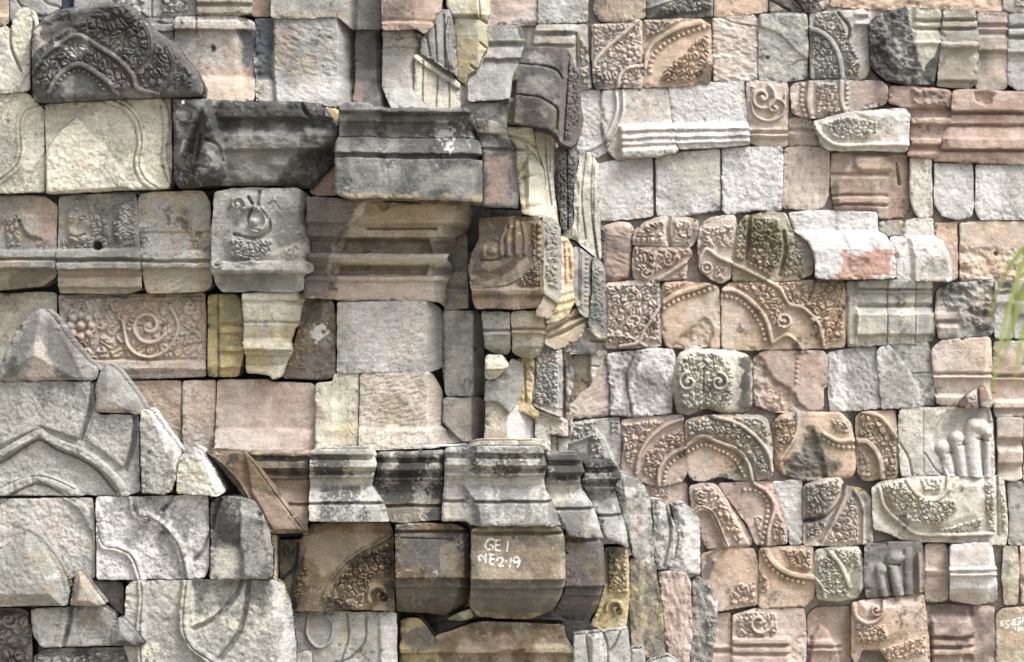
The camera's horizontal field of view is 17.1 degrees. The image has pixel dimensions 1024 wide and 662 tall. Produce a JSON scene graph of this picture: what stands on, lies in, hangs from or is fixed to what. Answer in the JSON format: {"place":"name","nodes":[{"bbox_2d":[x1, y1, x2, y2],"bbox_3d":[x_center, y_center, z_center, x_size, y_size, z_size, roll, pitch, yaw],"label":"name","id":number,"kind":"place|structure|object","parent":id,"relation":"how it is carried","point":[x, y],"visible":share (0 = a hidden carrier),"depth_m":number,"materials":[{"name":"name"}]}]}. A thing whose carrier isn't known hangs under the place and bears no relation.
{"place":"outdoors","nodes":[
{"label":"outdoors","id":0,"kind":"place"},
{"bbox_2d":[0,606,38,661],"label":"carved block","id":1,"kind":"structure","parent":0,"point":[18,642],"depth_m":19.54,"materials":[{"name":"stone"}]},
{"bbox_2d":[0,529,73,606],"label":"stone block","id":2,"kind":"object","parent":1,"relation":"on","point":[34,571],"visible":1,"depth_m":19.34,"materials":[{"name":"stone"}]},
{"bbox_2d":[601,88,677,159],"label":"moulded block","id":3,"kind":"structure","parent":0,"point":[637,123],"depth_m":25.97,"materials":[{"name":"stone"}]},
{"bbox_2d":[591,19,643,89],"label":"carved block","id":4,"kind":"structure","parent":3,"relation":"on","point":[617,51],"depth_m":25.94,"materials":[{"name":"stone"}]},
{"bbox_2d":[632,216,698,246],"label":"carved block","id":5,"kind":"structure","parent":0,"point":[672,231],"depth_m":25.95,"materials":[{"name":"stone"}]},
{"bbox_2d":[655,149,720,216],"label":"stone block","id":6,"kind":"structure","parent":5,"relation":"on","point":[687,183],"depth_m":25.99,"materials":[{"name":"stone"}]},
{"bbox_2d":[808,9,869,80],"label":"carved block","id":7,"kind":"structure","parent":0,"point":[838,45],"depth_m":25.95,"materials":[{"name":"stone"}]},
{"bbox_2d":[868,7,941,85],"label":"broken cornice","id":8,"kind":"structure","parent":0,"point":[904,43],"depth_m":25.91,"materials":[{"name":"stone"}]},
{"bbox_2d":[932,89,1023,164],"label":"moulded block","id":9,"kind":"structure","parent":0,"point":[985,126],"depth_m":25.93,"materials":[{"name":"stone"}]},
{"bbox_2d":[1022,417,1023,480],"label":"moulded block","id":10,"kind":"structure","parent":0,"point":[1023,451],"depth_m":26.02,"materials":[{"name":"stone"}]},
{"bbox_2d":[991,340,1023,416],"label":"moulded block","id":11,"kind":"structure","parent":10,"relation":"on","point":[1006,403],"depth_m":25.98,"materials":[{"name":"stone"}]},
{"bbox_2d":[1012,281,1023,338],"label":"moulded block","id":12,"kind":"structure","parent":11,"relation":"on","point":[1017,329],"depth_m":25.98,"materials":[{"name":"stone"}]},
{"bbox_2d":[958,220,1023,281],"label":"stone block","id":13,"kind":"structure","parent":12,"relation":"on","point":[988,249],"depth_m":25.99,"materials":[{"name":"stone"}]},
{"bbox_3d":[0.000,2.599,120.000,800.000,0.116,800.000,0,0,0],"label":"ground","id":14,"kind":"structure","parent":0,"visible":0},
{"bbox_2d":[0,0,666,659],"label":"rubble wall","id":15,"kind":"structure","parent":14,"relation":"on","point":[436,622],"depth_m":20.30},
{"bbox_2d":[0,291,61,363],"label":"stone block","id":16,"kind":"structure","parent":15,"relation":"attached to","point":[17,310],"depth_m":20.00,"materials":[{"name":"stone"}]},
{"bbox_2d":[0,195,58,290],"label":"carved block","id":17,"kind":"structure","parent":16,"relation":"on","point":[29,226],"depth_m":19.82,"materials":[{"name":"stone"}]},
{"bbox_2d":[0,92,47,194],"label":"carved block","id":18,"kind":"structure","parent":17,"relation":"on","point":[22,147],"depth_m":19.75,"materials":[{"name":"stone"}]},
{"bbox_2d":[34,645,154,661],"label":"carved block","id":19,"kind":"structure","parent":15,"relation":"attached to","point":[111,653],"depth_m":19.52,"materials":[{"name":"stone"}]},
{"bbox_2d":[31,602,122,646],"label":"carved block","id":20,"kind":"structure","parent":19,"relation":"on","point":[68,625],"depth_m":19.46,"materials":[{"name":"stone"}]},
{"bbox_2d":[70,569,108,605],"bbox_3d":[-2.413,1.465,19.517,0.202,0.205,0.301,0,0,0],"label":"wedge","id":21,"kind":"object","parent":20,"relation":"on","point":[86,590],"visible":1,"depth_m":19.40,"materials":[{"name":"stone"}]},
{"bbox_2d":[0,495,97,577],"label":"carved block","id":22,"kind":"structure","parent":21,"relation":"on","point":[65,526],"depth_m":19.53,"materials":[{"name":"stone"}]},
{"bbox_2d":[0,380,140,495],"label":"carved block","id":23,"kind":"structure","parent":22,"relation":"on","point":[61,438],"depth_m":19.48,"materials":[{"name":"stone"}]},
{"bbox_2d":[0,309,102,381],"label":"leaf finial","id":24,"kind":"object","parent":23,"relation":"on","point":[44,345],"visible":1,"depth_m":19.43,"materials":[{"name":"stone"}]},
{"bbox_2d":[124,575,297,661],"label":"carved block","id":25,"kind":"structure","parent":19,"relation":"on","point":[206,619],"depth_m":19.49,"materials":[{"name":"stone"}]},
{"bbox_2d":[96,493,212,579],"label":"carved block","id":26,"kind":"structure","parent":25,"relation":"on","point":[150,536],"depth_m":19.50,"materials":[{"name":"stone"}]},
{"bbox_2d":[210,494,274,578],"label":"carved block","id":27,"kind":"structure","parent":25,"relation":"on","point":[242,544],"depth_m":19.45,"materials":[{"name":"stone"}]},
{"bbox_2d":[206,448,307,533],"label":"stone slab","id":28,"kind":"structure","parent":27,"relation":"on","point":[246,473],"depth_m":19.52,"materials":[{"name":"stone"}]},
{"bbox_2d":[248,449,311,534],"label":"cornice block","id":29,"kind":"structure","parent":28,"relation":"on","point":[287,471],"depth_m":19.66,"materials":[{"name":"stone"}]},
{"bbox_2d":[214,378,315,450],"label":"stone block","id":30,"kind":"structure","parent":29,"relation":"on","point":[261,414],"depth_m":19.97,"materials":[{"name":"stone"}]},
{"bbox_2d":[242,292,305,378],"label":"bracket block","id":31,"kind":"structure","parent":30,"relation":"on","point":[271,322],"depth_m":19.82,"materials":[{"name":"stone"}]},
{"bbox_2d":[210,187,313,292],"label":"carved block","id":32,"kind":"structure","parent":31,"relation":"on","point":[260,241],"depth_m":19.70,"materials":[{"name":"stone"}]},
{"bbox_2d":[173,98,338,190],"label":"broken cornice","id":33,"kind":"structure","parent":32,"relation":"on","point":[219,144],"depth_m":19.62,"materials":[{"name":"stone"}]},
{"bbox_2d":[172,15,256,101],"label":"pilaster block","id":34,"kind":"structure","parent":33,"relation":"on","point":[219,52],"depth_m":20.06,"materials":[{"name":"stone"}]},
{"bbox_2d":[254,18,355,109],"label":"pilaster block","id":35,"kind":"structure","parent":33,"relation":"on","point":[308,60],"depth_m":20.05,"materials":[{"name":"stone"}]},
{"bbox_2d":[283,298,336,379],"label":"stone block","id":36,"kind":"structure","parent":30,"relation":"on","point":[314,356],"depth_m":20.00,"materials":[{"name":"stone"}]},
{"bbox_2d":[133,380,184,442],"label":"stone block","id":37,"kind":"structure","parent":15,"relation":"attached to","point":[164,397],"depth_m":20.01,"materials":[{"name":"stone"}]},
{"bbox_2d":[58,293,208,378],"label":"carved block","id":38,"kind":"structure","parent":37,"relation":"on","point":[150,335],"depth_m":19.96,"materials":[{"name":"stone"}]},
{"bbox_2d":[56,193,145,294],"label":"carved block","id":39,"kind":"structure","parent":38,"relation":"on","point":[98,250],"depth_m":19.81,"materials":[{"name":"stone"}]},
{"bbox_2d":[45,99,174,194],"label":"carved block","id":40,"kind":"structure","parent":39,"relation":"on","point":[111,146],"depth_m":19.73,"materials":[{"name":"stone"}]},
{"bbox_2d":[31,3,207,104],"bbox_3d":[-2.271,-1.601,19.724,0.994,0.577,0.359,0,0,0],"label":"pediment fragment","id":41,"kind":"object","parent":40,"relation":"on","point":[95,52],"visible":1,"depth_m":19.59,"materials":[{"name":"stone"}]},
{"bbox_2d":[138,191,215,293],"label":"carved block","id":42,"kind":"structure","parent":38,"relation":"on","point":[175,239],"depth_m":19.82,"materials":[{"name":"stone"}]},
{"bbox_2d":[295,609,398,661],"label":"carved block","id":43,"kind":"structure","parent":15,"relation":"attached to","point":[352,636],"depth_m":19.73,"materials":[{"name":"stone"}]},
{"bbox_2d":[278,521,395,611],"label":"carved block","id":44,"kind":"structure","parent":43,"relation":"on","point":[333,566],"depth_m":19.66,"materials":[{"name":"stone"}]},
{"bbox_2d":[309,446,389,521],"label":"cornice block","id":45,"kind":"structure","parent":44,"relation":"on","point":[342,488],"depth_m":19.55,"materials":[{"name":"stone"}]},
{"bbox_2d":[399,614,439,661],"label":"stone block","id":46,"kind":"structure","parent":15,"relation":"attached to","point":[417,640],"depth_m":19.77,"materials":[{"name":"stone"}]},
{"bbox_2d":[435,617,573,661],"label":"moulded block","id":47,"kind":"structure","parent":46,"relation":"attached to","point":[485,639],"depth_m":19.76,"materials":[{"name":"stone"}]},
{"bbox_2d":[448,606,473,620],"bbox_3d":[-0.298,1.643,19.863,0.146,0.068,0.263,0,0,0],"label":"stone wedge","id":48,"kind":"object","parent":47,"relation":"on","point":[465,613],"visible":0.96,"depth_m":19.74,"materials":[{"name":"stone"}]},
{"bbox_2d":[395,519,470,614],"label":"moulded block","id":49,"kind":"structure","parent":48,"relation":"on","point":[433,566],"depth_m":19.59,"materials":[{"name":"stone"}]},
{"bbox_2d":[373,450,443,522],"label":"cornice block","id":50,"kind":"structure","parent":49,"relation":"on","point":[408,486],"depth_m":19.65,"materials":[{"name":"stone"}]},
{"bbox_2d":[359,371,462,449],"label":"stone block","id":51,"kind":"structure","parent":50,"relation":"on","point":[398,410],"depth_m":19.98,"materials":[{"name":"stone"}]},
{"bbox_2d":[337,301,441,373],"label":"stone block","id":52,"kind":"structure","parent":51,"relation":"on","point":[388,336],"depth_m":19.98,"materials":[{"name":"stone"}]},
{"bbox_2d":[469,525,565,618],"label":"moulded block","id":53,"kind":"structure","parent":47,"relation":"on","point":[518,572],"depth_m":19.52,"materials":[{"name":"stone"}]},
{"bbox_2d":[442,444,560,526],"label":"cornice block","id":54,"kind":"structure","parent":53,"relation":"on","point":[494,484],"depth_m":19.51,"materials":[{"name":"stone"}]},
{"bbox_2d":[469,438,540,444],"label":"stone slab","id":55,"kind":"structure","parent":54,"relation":"on","point":[506,441],"depth_m":19.77,"materials":[{"name":"stone"}]},
{"bbox_2d":[484,402,534,437],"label":"stone block","id":56,"kind":"structure","parent":55,"relation":"on","point":[500,422],"depth_m":20.07,"materials":[{"name":"stone"}]},
{"bbox_2d":[484,358,523,412],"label":"stone block","id":57,"kind":"structure","parent":56,"relation":"on","point":[504,389],"depth_m":20.05,"materials":[{"name":"stone"}]},
{"bbox_2d":[485,354,508,379],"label":"stone block","id":58,"kind":"structure","parent":57,"relation":"on","point":[496,365],"depth_m":19.97,"materials":[{"name":"stone"}]},
{"bbox_2d":[481,311,510,353],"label":"bracket block","id":59,"kind":"structure","parent":58,"relation":"on","point":[496,333],"depth_m":19.94,"materials":[{"name":"stone"}]},
{"bbox_2d":[468,216,543,309],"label":"carved block","id":60,"kind":"structure","parent":59,"relation":"on","point":[505,266],"depth_m":19.84,"materials":[{"name":"stone"}]},
{"bbox_2d":[573,626,630,661],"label":"carved block","id":61,"kind":"structure","parent":47,"relation":"on","point":[603,645],"depth_m":19.71,"materials":[{"name":"stone"}]},
{"bbox_2d":[590,544,629,628],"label":"carved block","id":62,"kind":"structure","parent":61,"relation":"on","point":[612,609],"depth_m":19.91,"materials":[{"name":"stone"}]},
{"bbox_2d":[581,458,628,546],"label":"cornice block","id":63,"kind":"structure","parent":62,"relation":"on","point":[600,478],"depth_m":19.87,"materials":[{"name":"stone"}]},
{"bbox_2d":[550,434,567,450],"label":"stone block","id":64,"kind":"structure","parent":63,"relation":"on","point":[558,444],"depth_m":20.24,"materials":[{"name":"stone"}]},
{"bbox_2d":[558,351,574,437],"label":"carved block","id":65,"kind":"structure","parent":64,"relation":"on","point":[568,372],"depth_m":20.23,"materials":[{"name":"stone"}]},
{"bbox_2d":[569,402,578,437],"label":"stone block","id":66,"kind":"structure","parent":65,"relation":"on","point":[574,408],"depth_m":20.28,"materials":[{"name":"stone"}]},
{"bbox_2d":[570,353,600,402],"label":"bracket block","id":67,"kind":"structure","parent":66,"relation":"on","point":[587,365],"depth_m":20.34,"materials":[{"name":"stone"}]},
{"bbox_2d":[561,329,606,353],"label":"moulded block","id":68,"kind":"structure","parent":67,"relation":"on","point":[590,341],"depth_m":20.20,"materials":[{"name":"stone"}]},
{"bbox_2d":[588,257,607,335],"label":"carved block","id":69,"kind":"structure","parent":68,"relation":"on","point":[597,321],"depth_m":20.32,"materials":[{"name":"stone"}]},
{"bbox_2d":[561,149,601,259],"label":"carved block","id":70,"kind":"structure","parent":69,"relation":"on","point":[583,231],"depth_m":20.36,"materials":[{"name":"stone"}]},
{"bbox_2d":[554,146,577,232],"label":"carved block","id":71,"kind":"structure","parent":70,"relation":"on","point":[566,161],"depth_m":20.16,"materials":[{"name":"stone"}]},
{"bbox_2d":[507,45,583,149],"bbox_3d":[0.196,-1.363,19.945,0.452,0.582,0.689,0,0,0],"label":"leaf finial","id":72,"kind":"object","parent":71,"relation":"on","point":[545,94],"visible":0.99,"depth_m":19.70,"materials":[{"name":"stone"}]},
{"bbox_2d":[442,396,484,441],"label":"stone block","id":73,"kind":"structure","parent":15,"relation":"attached to","point":[463,419],"depth_m":20.16,"materials":[{"name":"stone"}]},
{"bbox_2d":[442,310,485,396],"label":"pilaster block","id":74,"kind":"structure","parent":73,"relation":"on","point":[463,363],"depth_m":20.16,"materials":[{"name":"stone"}]},
{"bbox_2d":[303,197,473,306],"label":"capital block","id":75,"kind":"structure","parent":74,"relation":"on","point":[375,251],"depth_m":19.92,"materials":[{"name":"stone"}]},
{"bbox_2d":[335,102,482,205],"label":"cornice block","id":76,"kind":"structure","parent":75,"relation":"on","point":[412,155],"depth_m":19.49,"materials":[{"name":"stone"}]},
{"bbox_2d":[460,0,1023,661],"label":"mortar wall","id":77,"kind":"structure","parent":14,"relation":"on","point":[694,274],"depth_m":26.06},
{"bbox_2d":[643,482,688,514],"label":"stone block","id":78,"kind":"structure","parent":77,"relation":"attached to","point":[666,494],"depth_m":26.00,"materials":[{"name":"stone"}]},
{"bbox_2d":[621,414,687,486],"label":"carved block","id":79,"kind":"structure","parent":78,"relation":"on","point":[654,452],"depth_m":25.95,"materials":[{"name":"stone"}]},
{"bbox_2d":[606,348,675,416],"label":"stone block","id":80,"kind":"structure","parent":79,"relation":"on","point":[641,381],"depth_m":25.94,"materials":[{"name":"stone"}]},
{"bbox_2d":[605,280,661,348],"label":"carved block","id":81,"kind":"structure","parent":80,"relation":"on","point":[634,313],"depth_m":25.95,"materials":[{"name":"stone"}]},
{"bbox_2d":[668,81,749,149],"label":"moulded block","id":82,"kind":"structure","parent":77,"relation":"attached to","point":[711,115],"depth_m":25.98,"materials":[{"name":"stone"}]},
{"bbox_2d":[643,18,712,87],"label":"carved block","id":83,"kind":"structure","parent":82,"relation":"on","point":[677,52],"depth_m":25.95,"materials":[{"name":"stone"}]},
{"bbox_2d":[806,605,852,661],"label":"moulded block","id":84,"kind":"structure","parent":77,"relation":"attached to","point":[828,630],"depth_m":26.00,"materials":[{"name":"stone"}]},
{"bbox_2d":[813,545,863,601],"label":"carved block","id":85,"kind":"structure","parent":84,"relation":"on","point":[839,573],"depth_m":25.92,"materials":[{"name":"stone"}]},
{"bbox_2d":[802,477,872,545],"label":"carved block","id":86,"kind":"structure","parent":85,"relation":"on","point":[837,511],"depth_m":25.94,"materials":[{"name":"stone"}]},
{"bbox_2d":[770,411,855,480],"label":"carved block","id":87,"kind":"structure","parent":86,"relation":"on","point":[810,445],"depth_m":25.94,"materials":[{"name":"stone"}]},
{"bbox_2d":[752,350,827,412],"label":"stone block","id":88,"kind":"structure","parent":87,"relation":"on","point":[785,381],"depth_m":25.96,"materials":[{"name":"stone"}]},
{"bbox_2d":[720,279,845,350],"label":"carved block","id":89,"kind":"structure","parent":88,"relation":"on","point":[767,314],"depth_m":25.95,"materials":[{"name":"stone"}]},
{"bbox_2d":[731,211,813,281],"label":"carved block","id":90,"kind":"structure","parent":89,"relation":"on","point":[772,245],"depth_m":25.92,"materials":[{"name":"stone"}]},
{"bbox_2d":[925,603,995,661],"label":"moulded block","id":91,"kind":"structure","parent":77,"relation":"attached to","point":[962,633],"depth_m":25.99,"materials":[{"name":"stone"}]},
{"bbox_2d":[947,541,997,604],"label":"moulded block","id":92,"kind":"structure","parent":91,"relation":"on","point":[972,574],"depth_m":25.88,"materials":[{"name":"stone"}]},
{"bbox_2d":[869,474,1007,545],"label":"carved block","id":93,"kind":"structure","parent":92,"relation":"on","point":[952,509],"depth_m":25.90,"materials":[{"name":"stone"}]},
{"bbox_2d":[897,406,994,476],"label":"carved block","id":94,"kind":"structure","parent":93,"relation":"on","point":[946,440],"depth_m":25.95,"materials":[{"name":"stone"}]},
{"bbox_2d":[876,342,934,408],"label":"stone block","id":95,"kind":"structure","parent":94,"relation":"on","point":[905,374],"depth_m":25.94,"materials":[{"name":"stone"}]},
{"bbox_2d":[845,279,935,346],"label":"moulded block","id":96,"kind":"structure","parent":95,"relation":"on","point":[886,311],"depth_m":25.93,"materials":[{"name":"stone"}]},
{"bbox_2d":[788,210,895,279],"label":"stone block","id":97,"kind":"structure","parent":96,"relation":"on","point":[850,245],"depth_m":25.85,"materials":[{"name":"stone"}]},
{"bbox_2d":[888,218,951,281],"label":"stone block","id":98,"kind":"structure","parent":96,"relation":"on","point":[922,253],"depth_m":25.90,"materials":[{"name":"stone"}]},
{"bbox_2d":[878,219,903,235],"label":"stone block","id":99,"kind":"structure","parent":98,"relation":"on","point":[890,227],"depth_m":25.99,"materials":[{"name":"stone"}]},
{"bbox_2d":[829,152,909,219],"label":"bracket block","id":100,"kind":"structure","parent":99,"relation":"on","point":[863,181],"depth_m":25.96,"materials":[{"name":"stone"}]},
{"bbox_2d":[812,108,909,152],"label":"carved block","id":101,"kind":"structure","parent":100,"relation":"on","point":[882,130],"depth_m":25.88,"materials":[{"name":"stone"}]},
{"bbox_2d":[930,336,991,405],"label":"moulded block","id":102,"kind":"structure","parent":94,"relation":"on","point":[961,368],"depth_m":25.92,"materials":[{"name":"stone"}]},
{"bbox_2d":[731,607,806,661],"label":"carved block","id":103,"kind":"structure","parent":14,"relation":"on","point":[759,634],"depth_m":25.96,"materials":[{"name":"stone"}]},
{"bbox_2d":[757,544,814,607],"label":"carved block","id":104,"kind":"structure","parent":103,"relation":"on","point":[786,577],"depth_m":25.95,"materials":[{"name":"stone"}]},
{"bbox_2d":[718,481,787,546],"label":"carved block","id":105,"kind":"structure","parent":104,"relation":"on","point":[756,505],"depth_m":25.95,"materials":[{"name":"stone"}]},
{"bbox_2d":[684,414,773,481],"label":"carved block","id":106,"kind":"structure","parent":105,"relation":"on","point":[734,446],"depth_m":25.92,"materials":[{"name":"stone"}]},
{"bbox_2d":[673,348,752,414],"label":"carved block","id":107,"kind":"structure","parent":106,"relation":"on","point":[719,380],"depth_m":25.89,"materials":[{"name":"stone"}]},
{"bbox_2d":[661,281,720,348],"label":"carved block","id":108,"kind":"structure","parent":107,"relation":"on","point":[690,314],"depth_m":25.96,"materials":[{"name":"stone"}]},
{"bbox_2d":[696,215,736,283],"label":"carved block","id":109,"kind":"structure","parent":108,"relation":"on","point":[715,242],"depth_m":25.93,"materials":[{"name":"stone"}]},
{"bbox_2d":[721,146,783,214],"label":"stone block","id":110,"kind":"structure","parent":109,"relation":"on","point":[751,179],"depth_m":25.98,"materials":[{"name":"stone"}]},
{"bbox_2d":[745,80,788,146],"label":"carved block","id":111,"kind":"structure","parent":110,"relation":"on","point":[767,103],"depth_m":25.97,"materials":[{"name":"stone"}]},
{"bbox_2d":[757,13,808,81],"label":"carved block","id":112,"kind":"structure","parent":111,"relation":"on","point":[783,47],"depth_m":25.97,"materials":[{"name":"stone"}]},
{"bbox_2d":[850,593,929,661],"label":"carved block","id":113,"kind":"structure","parent":14,"relation":"on","point":[892,628],"depth_m":25.90,"materials":[{"name":"stone"}]},
{"bbox_2d":[862,540,924,597],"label":"carved block","id":114,"kind":"structure","parent":113,"relation":"on","point":[894,567],"depth_m":25.90,"materials":[{"name":"stone"}]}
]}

